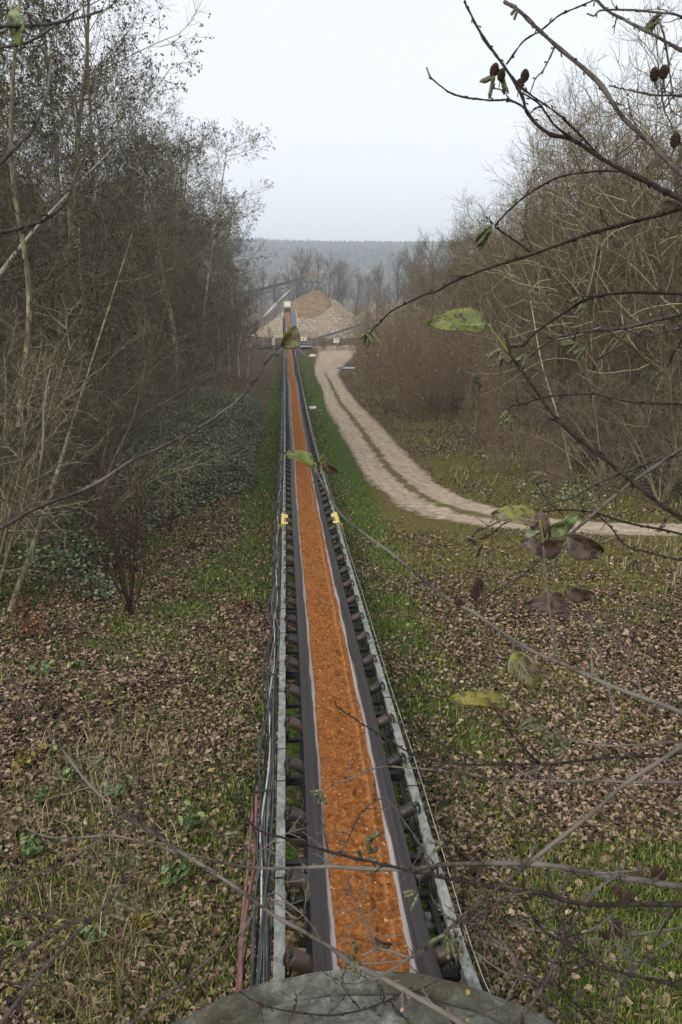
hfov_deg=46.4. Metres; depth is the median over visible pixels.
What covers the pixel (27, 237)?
branch
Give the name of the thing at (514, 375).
sallow shrub
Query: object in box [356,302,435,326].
gravel heap
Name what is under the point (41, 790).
green weed
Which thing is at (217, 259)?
alder tree
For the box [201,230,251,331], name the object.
alder tree
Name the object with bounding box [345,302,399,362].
sapling thicket
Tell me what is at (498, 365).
sapling thicket
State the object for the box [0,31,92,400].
alder tree
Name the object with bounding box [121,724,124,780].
dead stalk
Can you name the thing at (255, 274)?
poplar tree
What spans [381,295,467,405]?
sapling thicket
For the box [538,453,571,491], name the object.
sapling thicket
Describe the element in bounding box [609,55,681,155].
alder branch
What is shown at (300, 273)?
poplar tree
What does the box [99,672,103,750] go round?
dead stalk
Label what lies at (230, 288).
alder tree
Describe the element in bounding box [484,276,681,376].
alder branch
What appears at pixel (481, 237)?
alder branch
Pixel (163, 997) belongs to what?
alder branch
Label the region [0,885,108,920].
alder branch
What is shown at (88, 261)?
alder tree
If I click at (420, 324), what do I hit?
sapling thicket
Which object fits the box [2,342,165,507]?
sallow shrub
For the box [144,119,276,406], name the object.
alder tree
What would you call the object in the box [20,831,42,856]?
green weed
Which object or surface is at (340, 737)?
sand load
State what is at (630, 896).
alder branch
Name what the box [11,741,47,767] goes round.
green weed
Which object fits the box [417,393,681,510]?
brambles
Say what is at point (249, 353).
birch tree
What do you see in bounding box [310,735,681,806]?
alder branch
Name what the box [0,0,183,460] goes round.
alder tree
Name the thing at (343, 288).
poplar tree
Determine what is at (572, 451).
sallow shrub
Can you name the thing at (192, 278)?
alder tree
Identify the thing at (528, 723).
alder branch
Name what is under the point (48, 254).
alder tree
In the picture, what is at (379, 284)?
poplar tree
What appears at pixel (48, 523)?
bare shrub
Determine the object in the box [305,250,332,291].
poplar tree
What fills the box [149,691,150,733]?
dead stalk
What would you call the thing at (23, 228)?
alder branch
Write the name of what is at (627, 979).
alder branch
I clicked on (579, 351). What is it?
alder branch
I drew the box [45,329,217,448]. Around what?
sallow shrub
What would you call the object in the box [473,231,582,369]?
oak tree
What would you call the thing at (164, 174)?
alder tree
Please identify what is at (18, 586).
ash pole
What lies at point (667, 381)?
sallow shrub
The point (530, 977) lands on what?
alder branch
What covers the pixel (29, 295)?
alder tree
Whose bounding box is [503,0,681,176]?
alder branch
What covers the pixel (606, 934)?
alder branch
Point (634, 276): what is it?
oak tree
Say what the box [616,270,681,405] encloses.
oak tree
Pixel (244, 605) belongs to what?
red seedling
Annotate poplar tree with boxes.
[226,303,243,355]
[235,270,262,333]
[235,310,250,351]
[251,268,274,323]
[251,318,259,349]
[261,325,273,353]
[265,273,285,318]
[278,264,305,303]
[281,249,317,300]
[291,245,325,295]
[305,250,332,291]
[316,251,344,298]
[324,255,350,303]
[331,257,354,305]
[344,270,372,313]
[360,272,377,317]
[364,262,386,321]
[366,260,394,312]
[380,286,402,325]
[386,250,411,315]
[395,244,431,318]
[396,234,428,317]
[407,228,446,318]
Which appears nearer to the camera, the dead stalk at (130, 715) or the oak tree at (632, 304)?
the dead stalk at (130, 715)
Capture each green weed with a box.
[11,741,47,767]
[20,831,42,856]
[28,658,55,675]
[35,786,52,802]
[46,744,58,757]
[57,760,77,781]
[67,659,85,668]
[72,900,113,947]
[103,775,131,796]
[131,914,154,930]
[160,859,188,883]
[178,796,204,830]
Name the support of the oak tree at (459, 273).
on the ground at (294, 937)
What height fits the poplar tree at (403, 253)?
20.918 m
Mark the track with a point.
(394, 470)
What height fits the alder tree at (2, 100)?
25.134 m
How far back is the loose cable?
22.90 m
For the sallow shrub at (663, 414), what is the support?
on the ground at (294, 937)
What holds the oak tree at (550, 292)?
on the ground at (294, 937)
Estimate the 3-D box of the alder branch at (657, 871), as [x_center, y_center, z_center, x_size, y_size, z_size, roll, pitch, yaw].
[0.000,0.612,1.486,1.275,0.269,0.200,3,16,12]
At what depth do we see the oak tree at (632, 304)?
66.68 m
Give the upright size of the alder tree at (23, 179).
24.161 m
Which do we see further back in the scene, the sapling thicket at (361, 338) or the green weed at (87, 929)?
the sapling thicket at (361, 338)
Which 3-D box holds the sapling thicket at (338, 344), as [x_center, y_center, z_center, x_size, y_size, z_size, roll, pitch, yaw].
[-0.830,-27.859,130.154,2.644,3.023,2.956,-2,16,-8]
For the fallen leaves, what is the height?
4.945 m
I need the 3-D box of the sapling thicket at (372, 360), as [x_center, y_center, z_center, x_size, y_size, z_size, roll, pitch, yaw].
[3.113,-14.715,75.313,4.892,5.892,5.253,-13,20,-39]
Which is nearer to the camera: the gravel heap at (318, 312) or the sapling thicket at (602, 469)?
the sapling thicket at (602, 469)
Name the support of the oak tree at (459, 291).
on the ground at (294, 937)
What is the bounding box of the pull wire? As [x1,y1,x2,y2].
[306,403,489,992]
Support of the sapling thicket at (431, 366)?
on the ground at (294, 937)
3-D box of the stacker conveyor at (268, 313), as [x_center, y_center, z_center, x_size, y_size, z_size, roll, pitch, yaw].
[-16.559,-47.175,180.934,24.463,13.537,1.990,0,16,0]
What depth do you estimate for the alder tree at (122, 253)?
67.24 m
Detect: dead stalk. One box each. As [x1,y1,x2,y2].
[70,744,73,812]
[86,677,91,738]
[99,668,108,752]
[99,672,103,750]
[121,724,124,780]
[128,659,132,760]
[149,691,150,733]
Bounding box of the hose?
[235,786,258,991]
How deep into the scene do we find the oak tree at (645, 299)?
56.08 m
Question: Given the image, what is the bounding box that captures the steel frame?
[258,338,282,348]
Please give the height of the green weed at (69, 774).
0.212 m
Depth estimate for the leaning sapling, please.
23.82 m
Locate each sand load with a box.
[286,312,289,329]
[287,349,409,971]
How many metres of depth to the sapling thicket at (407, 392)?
53.93 m
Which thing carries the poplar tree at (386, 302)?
on the ground at (294, 937)
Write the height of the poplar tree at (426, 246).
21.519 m
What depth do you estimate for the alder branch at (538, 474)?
1.60 m
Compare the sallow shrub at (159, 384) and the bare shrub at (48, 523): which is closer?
the bare shrub at (48, 523)
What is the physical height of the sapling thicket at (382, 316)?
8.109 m
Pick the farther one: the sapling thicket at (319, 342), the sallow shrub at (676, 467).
the sapling thicket at (319, 342)
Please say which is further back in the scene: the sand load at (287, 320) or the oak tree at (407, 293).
the sand load at (287, 320)
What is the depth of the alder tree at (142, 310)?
55.20 m
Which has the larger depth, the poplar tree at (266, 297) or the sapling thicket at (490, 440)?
the poplar tree at (266, 297)
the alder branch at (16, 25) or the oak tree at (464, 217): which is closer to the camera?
the alder branch at (16, 25)
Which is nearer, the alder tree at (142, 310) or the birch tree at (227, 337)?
the alder tree at (142, 310)
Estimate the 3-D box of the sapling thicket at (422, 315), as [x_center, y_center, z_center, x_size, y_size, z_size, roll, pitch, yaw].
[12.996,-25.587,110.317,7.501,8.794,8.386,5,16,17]
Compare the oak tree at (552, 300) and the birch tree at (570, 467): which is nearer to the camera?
the birch tree at (570, 467)
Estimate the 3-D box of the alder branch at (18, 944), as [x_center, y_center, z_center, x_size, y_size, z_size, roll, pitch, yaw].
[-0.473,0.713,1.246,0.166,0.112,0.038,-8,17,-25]
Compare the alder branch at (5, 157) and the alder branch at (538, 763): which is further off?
the alder branch at (538, 763)
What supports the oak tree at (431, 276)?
on the ground at (294, 937)
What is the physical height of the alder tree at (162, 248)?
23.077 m
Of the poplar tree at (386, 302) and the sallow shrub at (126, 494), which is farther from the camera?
the poplar tree at (386, 302)
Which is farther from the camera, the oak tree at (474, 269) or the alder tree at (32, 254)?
the oak tree at (474, 269)
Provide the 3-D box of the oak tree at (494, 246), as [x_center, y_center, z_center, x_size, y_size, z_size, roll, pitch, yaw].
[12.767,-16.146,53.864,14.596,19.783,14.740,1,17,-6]
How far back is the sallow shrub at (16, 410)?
18.04 m
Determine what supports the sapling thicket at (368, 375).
on the ground at (294, 937)
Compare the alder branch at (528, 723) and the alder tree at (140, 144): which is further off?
the alder tree at (140, 144)
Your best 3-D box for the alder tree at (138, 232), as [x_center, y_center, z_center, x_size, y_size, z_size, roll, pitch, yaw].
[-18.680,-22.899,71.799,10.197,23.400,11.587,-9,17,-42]
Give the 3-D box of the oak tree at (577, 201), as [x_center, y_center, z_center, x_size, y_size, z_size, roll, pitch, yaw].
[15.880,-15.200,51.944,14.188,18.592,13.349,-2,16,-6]
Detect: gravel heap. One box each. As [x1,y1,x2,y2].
[251,291,365,337]
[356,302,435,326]
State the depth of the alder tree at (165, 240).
87.81 m
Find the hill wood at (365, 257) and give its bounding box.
[59,236,667,300]
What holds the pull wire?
attached to the belt conveyor at (415, 923)
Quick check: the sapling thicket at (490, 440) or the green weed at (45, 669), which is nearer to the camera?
the green weed at (45, 669)
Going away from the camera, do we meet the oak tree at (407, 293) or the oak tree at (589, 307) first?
the oak tree at (589, 307)
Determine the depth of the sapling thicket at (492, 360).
62.07 m
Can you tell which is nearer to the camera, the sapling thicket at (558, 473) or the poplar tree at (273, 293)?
the sapling thicket at (558, 473)
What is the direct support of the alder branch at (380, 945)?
attached to the alder branch at (95, 762)
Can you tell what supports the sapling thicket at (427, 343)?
on the ground at (294, 937)
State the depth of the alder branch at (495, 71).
1.34 m
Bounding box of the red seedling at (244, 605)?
[237,600,248,608]
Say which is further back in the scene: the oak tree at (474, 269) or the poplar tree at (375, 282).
the poplar tree at (375, 282)
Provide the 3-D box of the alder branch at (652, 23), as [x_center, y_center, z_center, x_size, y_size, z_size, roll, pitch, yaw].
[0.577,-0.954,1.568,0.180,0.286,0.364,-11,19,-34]
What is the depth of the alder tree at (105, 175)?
55.11 m
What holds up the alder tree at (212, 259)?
on the ground at (294, 937)
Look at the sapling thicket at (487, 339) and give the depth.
75.51 m
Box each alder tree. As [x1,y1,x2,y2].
[0,0,81,365]
[0,0,90,426]
[0,0,104,467]
[0,0,116,482]
[0,0,153,470]
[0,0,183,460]
[0,0,202,473]
[0,0,223,506]
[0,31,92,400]
[0,31,145,371]
[0,45,136,455]
[0,57,128,401]
[0,61,129,376]
[0,90,46,303]
[0,143,56,332]
[0,175,47,341]
[1,232,58,298]
[8,29,226,442]
[10,136,85,340]
[14,96,107,349]
[17,51,183,417]
[44,179,157,382]
[47,65,167,375]
[59,161,179,376]
[64,61,224,401]
[66,126,217,393]
[71,118,184,356]
[71,129,196,408]
[86,173,152,345]
[95,33,252,418]
[108,167,196,368]
[117,174,202,351]
[119,109,242,396]
[123,156,196,365]
[130,96,225,361]
[134,120,237,379]
[139,128,257,389]
[143,190,210,338]
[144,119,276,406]
[148,208,214,366]
[151,184,238,327]
[183,184,242,337]
[191,176,263,378]
[197,192,269,368]
[200,208,264,355]
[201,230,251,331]
[205,213,264,360]
[214,224,263,347]
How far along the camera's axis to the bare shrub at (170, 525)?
24.09 m
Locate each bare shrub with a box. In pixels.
[17,470,89,580]
[52,434,183,614]
[63,463,116,552]
[151,462,191,531]
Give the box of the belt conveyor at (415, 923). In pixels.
[270,348,481,989]
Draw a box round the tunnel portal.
[171,970,553,1023]
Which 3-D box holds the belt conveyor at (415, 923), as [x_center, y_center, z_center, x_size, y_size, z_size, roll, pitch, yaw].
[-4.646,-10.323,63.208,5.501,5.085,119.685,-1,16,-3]
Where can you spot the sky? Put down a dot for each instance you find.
(367, 146)
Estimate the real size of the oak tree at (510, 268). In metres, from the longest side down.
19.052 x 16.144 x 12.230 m
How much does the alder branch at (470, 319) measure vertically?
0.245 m
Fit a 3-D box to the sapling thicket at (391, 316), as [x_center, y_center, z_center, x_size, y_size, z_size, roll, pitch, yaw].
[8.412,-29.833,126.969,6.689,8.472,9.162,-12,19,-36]
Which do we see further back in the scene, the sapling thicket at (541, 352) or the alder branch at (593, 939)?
the sapling thicket at (541, 352)
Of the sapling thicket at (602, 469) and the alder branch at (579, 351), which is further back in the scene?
the sapling thicket at (602, 469)
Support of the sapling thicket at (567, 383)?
on the ground at (294, 937)
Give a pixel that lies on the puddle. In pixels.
(344, 367)
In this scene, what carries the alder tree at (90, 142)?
on the ground at (294, 937)
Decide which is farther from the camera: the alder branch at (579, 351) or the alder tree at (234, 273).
the alder tree at (234, 273)
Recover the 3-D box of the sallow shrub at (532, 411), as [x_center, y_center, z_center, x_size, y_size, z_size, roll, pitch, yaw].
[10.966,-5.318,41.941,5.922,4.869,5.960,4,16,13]
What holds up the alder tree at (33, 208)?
on the ground at (294, 937)
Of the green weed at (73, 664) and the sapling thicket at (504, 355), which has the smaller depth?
the green weed at (73, 664)
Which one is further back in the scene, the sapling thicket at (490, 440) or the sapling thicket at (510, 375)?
the sapling thicket at (510, 375)
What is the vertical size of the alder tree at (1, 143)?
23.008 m
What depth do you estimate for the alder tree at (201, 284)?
67.83 m
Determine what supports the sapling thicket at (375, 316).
on the ground at (294, 937)
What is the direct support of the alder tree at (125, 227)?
on the ground at (294, 937)
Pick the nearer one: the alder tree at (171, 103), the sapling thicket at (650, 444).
the sapling thicket at (650, 444)
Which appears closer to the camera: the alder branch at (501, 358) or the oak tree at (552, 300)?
the alder branch at (501, 358)
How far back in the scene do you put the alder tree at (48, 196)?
71.15 m
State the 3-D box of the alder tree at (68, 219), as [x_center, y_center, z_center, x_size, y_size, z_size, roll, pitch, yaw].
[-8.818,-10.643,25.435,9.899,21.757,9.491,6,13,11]
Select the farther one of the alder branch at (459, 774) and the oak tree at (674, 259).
the oak tree at (674, 259)
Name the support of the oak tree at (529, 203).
on the ground at (294, 937)
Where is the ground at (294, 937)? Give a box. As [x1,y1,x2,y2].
[0,301,681,1023]
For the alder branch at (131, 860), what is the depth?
0.73 m
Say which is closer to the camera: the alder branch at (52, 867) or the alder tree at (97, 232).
the alder branch at (52, 867)
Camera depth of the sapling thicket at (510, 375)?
51.14 m
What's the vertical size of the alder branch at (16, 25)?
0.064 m
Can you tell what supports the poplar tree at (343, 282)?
on the ground at (294, 937)
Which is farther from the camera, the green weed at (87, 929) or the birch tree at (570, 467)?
the birch tree at (570, 467)
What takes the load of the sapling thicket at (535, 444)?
on the ground at (294, 937)
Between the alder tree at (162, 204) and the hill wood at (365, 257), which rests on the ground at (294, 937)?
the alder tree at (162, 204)
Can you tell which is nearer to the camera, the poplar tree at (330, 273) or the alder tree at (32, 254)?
the alder tree at (32, 254)
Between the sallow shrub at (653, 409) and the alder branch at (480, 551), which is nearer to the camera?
the alder branch at (480, 551)
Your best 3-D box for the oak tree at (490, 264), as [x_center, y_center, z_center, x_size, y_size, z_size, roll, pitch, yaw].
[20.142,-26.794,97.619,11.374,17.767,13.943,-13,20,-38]
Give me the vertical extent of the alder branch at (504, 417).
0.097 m
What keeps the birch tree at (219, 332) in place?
on the ground at (294, 937)
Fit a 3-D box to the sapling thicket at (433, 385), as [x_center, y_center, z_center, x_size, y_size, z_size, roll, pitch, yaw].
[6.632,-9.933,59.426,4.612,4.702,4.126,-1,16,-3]
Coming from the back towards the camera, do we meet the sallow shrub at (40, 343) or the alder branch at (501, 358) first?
the sallow shrub at (40, 343)
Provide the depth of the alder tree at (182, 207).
67.63 m
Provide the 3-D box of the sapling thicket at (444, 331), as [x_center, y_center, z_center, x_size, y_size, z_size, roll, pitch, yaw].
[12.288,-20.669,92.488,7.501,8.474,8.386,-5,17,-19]
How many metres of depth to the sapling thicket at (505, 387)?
47.50 m
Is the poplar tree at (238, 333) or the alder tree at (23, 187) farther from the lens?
the poplar tree at (238, 333)
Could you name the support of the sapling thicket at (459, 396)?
on the ground at (294, 937)
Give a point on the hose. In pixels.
(239, 977)
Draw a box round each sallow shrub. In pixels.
[0,281,101,458]
[0,283,237,515]
[0,288,122,591]
[0,292,117,545]
[0,331,239,550]
[2,293,169,490]
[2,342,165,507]
[37,351,208,478]
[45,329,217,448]
[86,332,222,426]
[460,318,581,425]
[469,324,528,401]
[489,341,681,488]
[501,363,603,448]
[525,345,679,463]
[539,343,681,477]
[562,314,680,431]
[592,366,681,471]
[594,317,681,463]
[599,387,681,502]
[632,311,681,485]
[638,364,681,452]
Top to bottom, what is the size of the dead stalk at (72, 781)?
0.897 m
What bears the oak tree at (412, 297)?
on the ground at (294, 937)
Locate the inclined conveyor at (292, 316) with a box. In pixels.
[276,304,297,349]
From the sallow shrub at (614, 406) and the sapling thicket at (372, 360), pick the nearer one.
the sallow shrub at (614, 406)
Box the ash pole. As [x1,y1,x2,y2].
[7,176,150,611]
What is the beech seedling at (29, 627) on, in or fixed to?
on the ground at (294, 937)
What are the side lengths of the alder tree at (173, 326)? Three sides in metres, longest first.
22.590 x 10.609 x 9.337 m
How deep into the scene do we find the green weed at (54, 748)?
10.92 m
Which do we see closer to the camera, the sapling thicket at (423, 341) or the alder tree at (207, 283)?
the alder tree at (207, 283)
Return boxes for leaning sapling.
[86,337,170,554]
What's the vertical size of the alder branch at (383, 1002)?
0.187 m
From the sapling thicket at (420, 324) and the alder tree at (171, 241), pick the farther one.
the sapling thicket at (420, 324)
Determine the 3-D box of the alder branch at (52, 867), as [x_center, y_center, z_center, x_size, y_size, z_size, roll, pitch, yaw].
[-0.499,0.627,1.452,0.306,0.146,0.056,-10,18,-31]
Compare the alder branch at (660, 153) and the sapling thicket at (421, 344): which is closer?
the alder branch at (660, 153)
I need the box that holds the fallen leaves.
[0,370,681,1023]
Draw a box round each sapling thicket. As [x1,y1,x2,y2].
[185,337,224,381]
[219,333,247,363]
[312,332,326,349]
[320,335,330,350]
[329,333,343,349]
[338,307,391,367]
[340,334,352,349]
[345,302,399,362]
[347,318,431,409]
[351,327,405,387]
[356,298,410,352]
[357,294,487,417]
[361,299,410,347]
[363,304,406,337]
[378,301,476,405]
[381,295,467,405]
[384,322,423,367]
[387,337,467,421]
[405,305,447,344]
[407,330,452,375]
[409,327,454,375]
[410,299,432,346]
[411,351,455,410]
[412,333,470,401]
[416,296,478,350]
[422,299,505,392]
[429,331,496,408]
[432,340,507,414]
[456,357,527,445]
[457,331,527,404]
[462,321,517,370]
[468,333,536,397]
[470,321,548,416]
[472,314,569,426]
[476,362,563,434]
[478,417,519,456]
[484,436,513,474]
[509,408,571,472]
[523,331,563,376]
[530,444,563,483]
[536,329,604,413]
[538,301,644,426]
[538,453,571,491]
[539,353,592,416]
[571,387,641,466]
[587,457,623,493]
[629,424,659,456]
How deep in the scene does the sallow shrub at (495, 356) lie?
61.22 m
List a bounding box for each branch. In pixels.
[0,6,102,48]
[0,59,52,165]
[0,109,130,288]
[0,152,88,234]
[0,326,299,529]
[0,797,151,897]
[0,850,142,1023]
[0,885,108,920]
[0,939,95,988]
[6,672,503,1023]
[27,778,681,908]
[128,912,252,1023]
[199,721,681,987]
[238,942,454,1023]
[283,450,681,715]
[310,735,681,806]
[334,700,681,778]
[334,742,681,992]
[358,169,681,348]
[426,0,681,202]
[427,306,681,520]
[444,888,583,1023]
[461,446,681,625]
[461,497,681,570]
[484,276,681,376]
[487,895,598,1023]
[499,385,681,430]
[501,880,681,1010]
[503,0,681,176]
[504,588,681,763]
[512,269,681,371]
[516,859,644,1023]
[528,447,681,530]
[565,888,681,1023]
[587,0,681,98]
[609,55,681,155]
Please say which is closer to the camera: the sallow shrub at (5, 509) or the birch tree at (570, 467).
the sallow shrub at (5, 509)
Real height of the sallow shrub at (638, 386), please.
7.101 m
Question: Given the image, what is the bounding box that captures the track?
[312,345,681,536]
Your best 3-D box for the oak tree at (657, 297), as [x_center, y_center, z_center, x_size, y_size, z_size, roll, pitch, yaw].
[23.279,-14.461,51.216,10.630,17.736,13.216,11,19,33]
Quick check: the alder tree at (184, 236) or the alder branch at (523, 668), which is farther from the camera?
the alder tree at (184, 236)
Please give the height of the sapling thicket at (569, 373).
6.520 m
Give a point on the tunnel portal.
(317, 994)
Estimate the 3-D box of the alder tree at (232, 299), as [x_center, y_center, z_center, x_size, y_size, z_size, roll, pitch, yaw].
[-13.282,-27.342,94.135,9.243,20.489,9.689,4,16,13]
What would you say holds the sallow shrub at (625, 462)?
on the ground at (294, 937)
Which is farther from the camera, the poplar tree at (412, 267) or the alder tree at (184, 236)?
the poplar tree at (412, 267)
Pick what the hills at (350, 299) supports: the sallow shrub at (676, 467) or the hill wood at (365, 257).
the hill wood at (365, 257)
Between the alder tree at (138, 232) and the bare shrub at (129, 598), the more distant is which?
the alder tree at (138, 232)
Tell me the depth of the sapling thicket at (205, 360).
78.91 m
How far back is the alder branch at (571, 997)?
1.47 m
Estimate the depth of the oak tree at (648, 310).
58.41 m
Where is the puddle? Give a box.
[335,367,354,368]
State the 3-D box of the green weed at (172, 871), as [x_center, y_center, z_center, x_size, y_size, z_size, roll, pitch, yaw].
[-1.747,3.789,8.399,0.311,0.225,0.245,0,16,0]
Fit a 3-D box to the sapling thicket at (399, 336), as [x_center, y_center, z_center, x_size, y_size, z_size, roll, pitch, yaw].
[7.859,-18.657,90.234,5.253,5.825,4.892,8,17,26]
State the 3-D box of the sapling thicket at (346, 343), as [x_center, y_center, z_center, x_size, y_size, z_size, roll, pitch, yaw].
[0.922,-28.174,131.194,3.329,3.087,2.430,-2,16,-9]
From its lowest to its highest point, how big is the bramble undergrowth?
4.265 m
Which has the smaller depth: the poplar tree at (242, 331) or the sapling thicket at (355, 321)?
the sapling thicket at (355, 321)
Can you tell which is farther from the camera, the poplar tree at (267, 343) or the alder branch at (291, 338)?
the poplar tree at (267, 343)
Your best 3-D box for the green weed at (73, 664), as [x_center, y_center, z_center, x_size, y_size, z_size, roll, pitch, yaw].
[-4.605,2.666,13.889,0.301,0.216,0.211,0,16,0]
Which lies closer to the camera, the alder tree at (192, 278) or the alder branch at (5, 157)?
the alder branch at (5, 157)
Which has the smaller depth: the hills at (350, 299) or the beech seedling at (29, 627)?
the beech seedling at (29, 627)
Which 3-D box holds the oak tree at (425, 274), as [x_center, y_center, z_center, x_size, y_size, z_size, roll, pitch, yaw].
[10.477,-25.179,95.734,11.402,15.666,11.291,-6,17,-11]
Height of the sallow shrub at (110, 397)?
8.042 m
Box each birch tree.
[213,294,229,379]
[220,291,233,375]
[223,292,251,377]
[239,306,262,378]
[517,292,571,472]
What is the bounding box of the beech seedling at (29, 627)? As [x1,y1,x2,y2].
[9,596,50,636]
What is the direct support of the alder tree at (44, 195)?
on the ground at (294, 937)
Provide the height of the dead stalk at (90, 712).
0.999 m
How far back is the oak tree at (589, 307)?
36.18 m
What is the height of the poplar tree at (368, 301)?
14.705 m
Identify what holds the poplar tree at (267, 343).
on the ground at (294, 937)
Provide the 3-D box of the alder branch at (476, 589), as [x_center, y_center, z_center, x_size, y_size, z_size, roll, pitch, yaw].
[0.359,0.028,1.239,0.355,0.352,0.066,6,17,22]
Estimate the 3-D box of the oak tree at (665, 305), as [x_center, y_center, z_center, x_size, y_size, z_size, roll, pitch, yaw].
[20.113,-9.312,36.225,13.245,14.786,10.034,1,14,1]
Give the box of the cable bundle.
[243,354,284,986]
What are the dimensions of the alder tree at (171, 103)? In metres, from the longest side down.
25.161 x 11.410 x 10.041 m
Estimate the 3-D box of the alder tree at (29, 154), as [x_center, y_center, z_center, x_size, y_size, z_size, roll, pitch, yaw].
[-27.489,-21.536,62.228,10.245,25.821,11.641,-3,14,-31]
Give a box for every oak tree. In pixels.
[381,237,481,343]
[388,259,445,332]
[394,269,431,329]
[405,248,480,332]
[412,107,649,412]
[414,204,516,348]
[414,226,507,377]
[417,225,512,320]
[425,187,551,390]
[449,200,583,379]
[450,52,672,434]
[452,31,681,460]
[452,221,523,345]
[453,230,523,339]
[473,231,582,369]
[476,0,681,490]
[477,167,654,375]
[486,116,676,409]
[513,100,678,433]
[513,240,606,351]
[533,68,681,397]
[556,157,679,397]
[576,249,676,352]
[607,186,678,406]
[615,222,681,358]
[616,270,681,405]
[618,187,681,400]
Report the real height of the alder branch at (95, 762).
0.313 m
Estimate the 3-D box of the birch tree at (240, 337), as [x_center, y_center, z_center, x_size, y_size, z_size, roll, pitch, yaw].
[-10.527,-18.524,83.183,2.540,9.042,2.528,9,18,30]
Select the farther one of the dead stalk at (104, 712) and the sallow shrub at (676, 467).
the sallow shrub at (676, 467)
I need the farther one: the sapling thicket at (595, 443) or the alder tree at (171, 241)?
the alder tree at (171, 241)
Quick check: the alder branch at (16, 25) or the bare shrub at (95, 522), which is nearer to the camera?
the alder branch at (16, 25)
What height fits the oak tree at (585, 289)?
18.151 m
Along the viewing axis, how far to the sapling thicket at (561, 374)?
51.08 m
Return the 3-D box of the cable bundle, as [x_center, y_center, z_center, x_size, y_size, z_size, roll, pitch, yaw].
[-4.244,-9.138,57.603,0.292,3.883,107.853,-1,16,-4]
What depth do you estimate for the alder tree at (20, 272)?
62.98 m
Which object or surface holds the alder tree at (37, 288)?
on the ground at (294, 937)
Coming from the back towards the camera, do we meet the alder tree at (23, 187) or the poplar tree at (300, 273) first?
the poplar tree at (300, 273)
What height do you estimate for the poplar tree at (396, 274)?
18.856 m
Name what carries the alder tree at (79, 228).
on the ground at (294, 937)
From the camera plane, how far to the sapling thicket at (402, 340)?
56.32 m
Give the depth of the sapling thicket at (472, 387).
59.03 m
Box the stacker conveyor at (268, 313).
[226,274,321,327]
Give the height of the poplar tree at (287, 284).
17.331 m
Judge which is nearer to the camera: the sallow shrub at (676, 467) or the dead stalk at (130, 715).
the dead stalk at (130, 715)
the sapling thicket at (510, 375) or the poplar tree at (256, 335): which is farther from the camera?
the poplar tree at (256, 335)
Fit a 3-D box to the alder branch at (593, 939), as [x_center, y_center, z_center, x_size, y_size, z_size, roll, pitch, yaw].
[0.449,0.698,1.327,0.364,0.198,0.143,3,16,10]
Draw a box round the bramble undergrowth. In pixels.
[0,381,278,613]
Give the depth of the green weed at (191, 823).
9.24 m
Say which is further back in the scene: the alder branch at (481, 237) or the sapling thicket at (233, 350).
the sapling thicket at (233, 350)
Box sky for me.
[0,0,681,242]
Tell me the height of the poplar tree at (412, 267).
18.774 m
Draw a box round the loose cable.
[256,502,280,544]
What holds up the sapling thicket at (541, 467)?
on the ground at (294, 937)
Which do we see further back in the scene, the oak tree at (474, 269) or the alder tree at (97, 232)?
the oak tree at (474, 269)
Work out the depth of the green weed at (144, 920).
7.67 m
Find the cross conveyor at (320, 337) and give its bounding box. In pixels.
[300,307,414,348]
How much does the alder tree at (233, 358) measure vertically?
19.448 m
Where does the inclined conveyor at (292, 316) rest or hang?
on the ground at (294, 937)
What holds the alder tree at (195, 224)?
on the ground at (294, 937)
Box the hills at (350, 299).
[186,258,421,300]
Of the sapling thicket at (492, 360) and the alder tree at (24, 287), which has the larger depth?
the sapling thicket at (492, 360)
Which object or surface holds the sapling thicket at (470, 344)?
on the ground at (294, 937)
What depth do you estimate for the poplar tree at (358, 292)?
205.46 m
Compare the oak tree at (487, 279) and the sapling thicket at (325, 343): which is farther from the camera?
the sapling thicket at (325, 343)
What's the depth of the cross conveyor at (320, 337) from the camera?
133.29 m
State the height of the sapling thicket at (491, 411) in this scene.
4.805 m
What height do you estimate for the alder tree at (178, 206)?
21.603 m
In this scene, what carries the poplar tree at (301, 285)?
on the ground at (294, 937)
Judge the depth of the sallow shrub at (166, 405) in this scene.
33.26 m
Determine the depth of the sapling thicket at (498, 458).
35.03 m
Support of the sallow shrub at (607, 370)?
on the ground at (294, 937)
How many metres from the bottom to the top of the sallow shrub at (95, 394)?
8.206 m
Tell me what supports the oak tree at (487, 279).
on the ground at (294, 937)
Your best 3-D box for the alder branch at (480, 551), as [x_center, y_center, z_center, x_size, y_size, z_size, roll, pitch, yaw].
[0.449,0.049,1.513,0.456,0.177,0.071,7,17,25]

